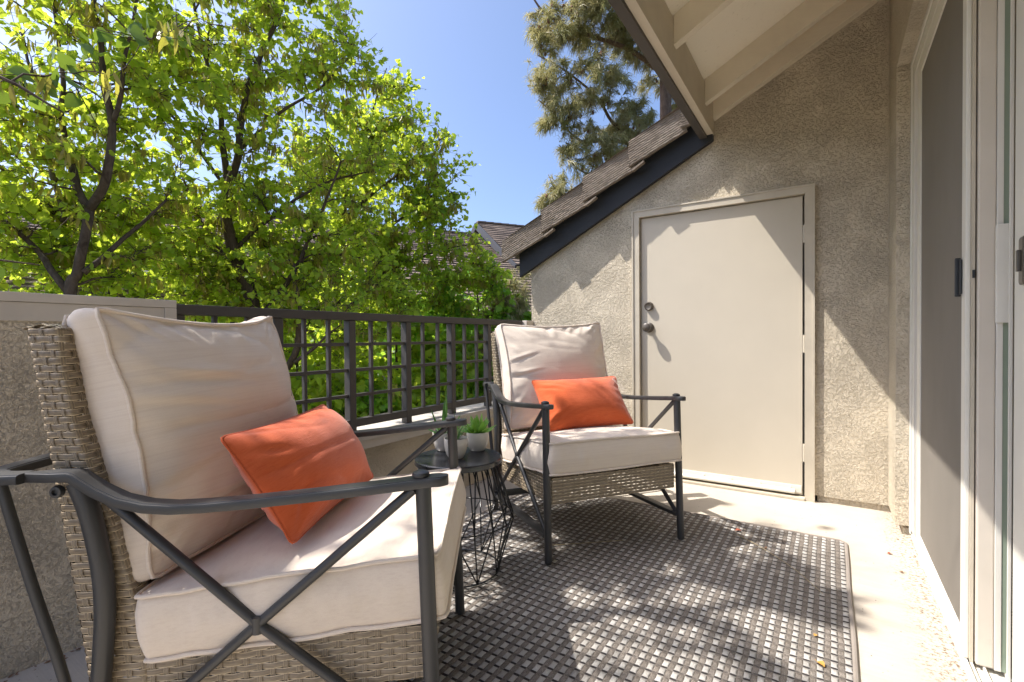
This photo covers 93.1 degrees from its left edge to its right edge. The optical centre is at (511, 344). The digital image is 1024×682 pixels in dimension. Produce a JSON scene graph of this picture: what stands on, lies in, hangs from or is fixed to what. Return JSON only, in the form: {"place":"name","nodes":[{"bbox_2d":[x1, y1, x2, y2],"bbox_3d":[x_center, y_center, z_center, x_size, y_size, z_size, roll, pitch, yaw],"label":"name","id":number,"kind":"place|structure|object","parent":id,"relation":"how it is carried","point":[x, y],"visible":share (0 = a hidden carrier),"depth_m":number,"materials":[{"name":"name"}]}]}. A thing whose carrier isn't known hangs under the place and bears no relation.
{"place":"outdoors","nodes":[
{"label":"outdoors","id":0,"kind":"place"},
{"bbox_2d":[0,0,674,231],"label":"sky","id":1,"kind":"structure","parent":0,"point":[470,55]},
{"bbox_2d":[0,474,1012,681],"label":"floor","id":2,"kind":"structure","parent":0,"point":[902,633],"depth_m":1.84,"materials":[{"name":"concrete"}]},
{"bbox_2d":[0,291,532,679],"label":"parapet wall","id":3,"kind":"structure","parent":2,"relation":"on","point":[23,435],"depth_m":1.40,"materials":[{"name":"paint"}]},
{"bbox_2d":[176,304,521,430],"bbox_3d":[-0.578,0.134,2.709,0.050,0.596,2.332,0,1,33],"label":"railing","id":4,"kind":"object","parent":3,"relation":"on","point":[407,412],"visible":0.66,"depth_m":2.55,"materials":[{"name":"metal"}]},
{"bbox_2d":[185,489,858,681],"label":"woven rug","id":5,"kind":"object","parent":2,"relation":"on","point":[651,597],"visible":0.7,"depth_m":1.68,"materials":[{"name":"grey fabric"}]},
{"bbox_2d":[0,324,466,681],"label":"patio chair","id":6,"kind":"object","parent":5,"relation":"on","point":[82,491],"visible":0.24,"depth_m":0.95,"materials":[{"name":"metal"}]},
{"bbox_2d":[134,467,466,663],"bbox_3d":[-0.448,0.517,1.287,0.622,0.188,0.670,-7,1,-2],"label":"seat cushion","id":7,"kind":"object","parent":6,"relation":"on","point":[263,564],"visible":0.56,"depth_m":0.97,"materials":[{"name":"fabric"}]},
{"bbox_2d":[62,307,297,583],"bbox_3d":[-0.741,0.191,1.258,0.199,0.576,0.591,-11,0,7],"label":"back cushion","id":8,"kind":"object","parent":7,"relation":"on","point":[171,402],"visible":0.69,"depth_m":1.04,"materials":[{"name":"fabric"}]},
{"bbox_2d":[220,404,373,543],"bbox_3d":[-0.519,0.300,1.256,0.174,0.275,0.488,-35,-1,4],"label":"throw pillow","id":9,"kind":"object","parent":7,"relation":"on","point":[320,445],"visible":0.92,"depth_m":1.10,"materials":[{"name":"orange fabric"}]},
{"bbox_2d":[414,447,513,588],"bbox_3d":[-0.213,0.673,1.948,0.444,0.451,0.443,0,1,33],"label":"side table","id":10,"kind":"object","parent":5,"relation":"on","point":[485,460],"visible":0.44,"depth_m":1.88,"materials":[{"name":"metal"}]},
{"bbox_2d":[429,391,458,450],"bbox_3d":[-0.287,0.312,2.035,0.150,0.267,0.161,0,1,5],"label":"potted plant","id":11,"kind":"object","parent":10,"relation":"on","point":[439,443],"visible":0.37,"depth_m":2.02,"materials":[{"name":"green plant"}]},
{"bbox_2d":[444,411,474,458],"bbox_3d":[-0.218,0.355,1.926,0.178,0.183,0.123,-1,1,-13],"label":"potted plant","id":12,"kind":"object","parent":10,"relation":"on","point":[462,441],"visible":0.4,"depth_m":1.90,"materials":[{"name":"green plant"}]},
{"bbox_2d":[458,414,495,450],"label":"potted plant","id":13,"kind":"object","parent":10,"relation":"on","point":[477,433],"visible":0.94,"depth_m":2.02,"materials":[{"name":"green plant"}]},
{"bbox_2d":[483,332,685,564],"bbox_3d":[0.303,0.408,2.501,0.705,0.961,0.926,-1,1,-21],"label":"patio chair","id":14,"kind":"object","parent":5,"relation":"on","point":[520,474],"visible":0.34,"depth_m":2.19,"materials":[{"name":"metal"}]},
{"bbox_2d":[501,425,681,476],"bbox_3d":[0.357,0.495,2.360,0.671,0.188,0.622,-1,-6,-21],"label":"seat cushion","id":15,"kind":"object","parent":14,"relation":"on","point":[581,450],"visible":0.8,"depth_m":2.11,"materials":[{"name":"fabric"}]},
{"bbox_2d":[495,322,607,429],"bbox_3d":[0.245,0.151,2.617,0.617,0.561,0.197,-2,-12,-20],"label":"back cushion","id":16,"kind":"object","parent":15,"relation":"on","point":[528,354],"visible":0.68,"depth_m":2.54,"materials":[{"name":"fabric"}]},
{"bbox_2d":[532,376,632,430],"bbox_3d":[0.352,0.286,2.421,0.478,0.287,0.171,-1,-37,-19],"label":"throw pillow","id":17,"kind":"object","parent":15,"relation":"on","point":[585,402],"visible":0.95,"depth_m":2.35,"materials":[{"name":"orange fabric"}]},
{"bbox_2d":[737,534,822,593],"bbox_3d":[1.063,0.882,1.987,0.086,0.006,0.524,-1,1,-12],"label":"twig","id":18,"kind":"object","parent":5,"relation":"on","point":[777,557],"visible":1,"depth_m":2.04,"materials":[{"name":"brown wood"}]},
{"bbox_2d":[501,0,890,511],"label":"storage closet","id":19,"kind":"object","parent":2,"relation":"on","point":[729,279],"visible":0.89,"depth_m":2.88,"materials":[{"name":"paint"}]},
{"bbox_2d":[642,196,804,494],"bbox_3d":[1.269,0.008,2.998,0.956,1.704,0.110,0,1,33],"label":"door","id":20,"kind":"structure","parent":19,"relation":"in","point":[722,288],"depth_m":2.97,"materials":[{"name":"paint"}]},
{"bbox_2d":[608,0,1023,681],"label":"house","id":21,"kind":"structure","parent":2,"relation":"on","point":[956,318],"depth_m":1.59,"materials":[{"name":"paint"}]},
{"bbox_2d":[909,0,1023,681],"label":"sliding door","id":22,"kind":"structure","parent":21,"relation":"in","point":[962,72],"depth_m":1.33,"materials":[{"name":"white plastic"}]},
{"label":"ground","id":23,"kind":"structure","parent":0,"visible":0},
{"bbox_2d":[0,195,228,300],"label":"background tree","id":24,"kind":"object","parent":23,"relation":"on","point":[38,287],"visible":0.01,"depth_m":8.09,"materials":[{"name":"green plant"}]},
{"bbox_2d":[0,0,239,316],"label":"redbud tree","id":25,"kind":"object","parent":23,"relation":"on","point":[82,260],"visible":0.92,"depth_m":4.06,"materials":[{"name":"green plant"}]},
{"bbox_2d":[0,12,254,281],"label":"redbud tree","id":26,"kind":"object","parent":23,"relation":"on","point":[15,75],"visible":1,"depth_m":2.42,"materials":[{"name":"green plant"}]},
{"bbox_2d":[59,203,394,364],"bbox_3d":[-5.101,0.623,9.040,6.317,6.260,2.628,0,1,-1],"label":"background tree","id":27,"kind":"object","parent":23,"relation":"on","point":[178,290],"visible":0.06,"depth_m":8.78,"materials":[{"name":"green plant"}]},
{"bbox_2d":[66,0,435,369],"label":"redbud tree","id":28,"kind":"object","parent":23,"relation":"on","point":[289,288],"visible":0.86,"depth_m":4.95,"materials":[{"name":"green plant"}]},
{"bbox_2d":[3,195,531,379],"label":"neighbour house","id":29,"kind":"structure","parent":23,"relation":"on","point":[495,234],"depth_m":15.20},
{"bbox_2d":[283,329,443,425],"bbox_3d":[-2.482,1.744,5.654,3.410,4.071,2.067,-1,1,-10],"label":"leafy shrub","id":30,"kind":"object","parent":23,"relation":"on","point":[316,383],"visible":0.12,"depth_m":5.23,"materials":[{"name":"green plant"}]},
{"bbox_2d":[267,248,474,361],"bbox_3d":[-2.683,0.742,9.764,4.147,5.966,2.265,0,1,11],"label":"background tree","id":31,"kind":"object","parent":23,"relation":"on","point":[369,308],"depth_m":9.40,"materials":[{"name":"green plant"}]},
{"bbox_2d":[310,366,443,421],"bbox_3d":[-1.677,1.992,5.532,3.167,3.563,1.973,-1,1,-15],"label":"leafy shrub","id":32,"kind":"object","parent":23,"relation":"on","point":[380,405],"visible":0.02,"depth_m":5.21,"materials":[{"name":"green plant"}]},
{"bbox_2d":[263,59,512,356],"bbox_3d":[-1.679,0.020,6.731,3.293,7.476,2.012,0,1,18],"label":"redbud tree","id":33,"kind":"object","parent":23,"relation":"on","point":[423,207],"visible":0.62,"depth_m":6.35,"materials":[{"name":"green plant"}]},
{"bbox_2d":[293,296,493,404],"bbox_3d":[-1.608,1.471,6.632,3.500,4.574,2.132,-1,1,-21],"label":"leafy shrub","id":34,"kind":"object","parent":23,"relation":"on","point":[430,353],"visible":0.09,"depth_m":6.23,"materials":[{"name":"green plant"}]},
{"bbox_2d":[379,270,531,407],"bbox_3d":[-0.560,1.252,7.457,2.943,4.970,2.164,-1,1,-21],"label":"leafy shrub","id":35,"kind":"object","parent":23,"relation":"on","point":[450,294],"visible":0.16,"depth_m":6.90,"materials":[{"name":"green plant"}]},
{"bbox_2d":[471,266,530,366],"bbox_3d":[-0.074,1.281,7.239,1.041,4.909,0.943,0,1,33],"label":"leafy shrub","id":36,"kind":"object","parent":23,"relation":"on","point":[522,304],"visible":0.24,"depth_m":7.10,"materials":[{"name":"green plant"}]},
{"bbox_2d":[522,0,677,214],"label":"pine tree","id":37,"kind":"object","parent":23,"relation":"on","point":[577,32],"visible":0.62,"depth_m":9.48,"materials":[{"name":"green plant"}]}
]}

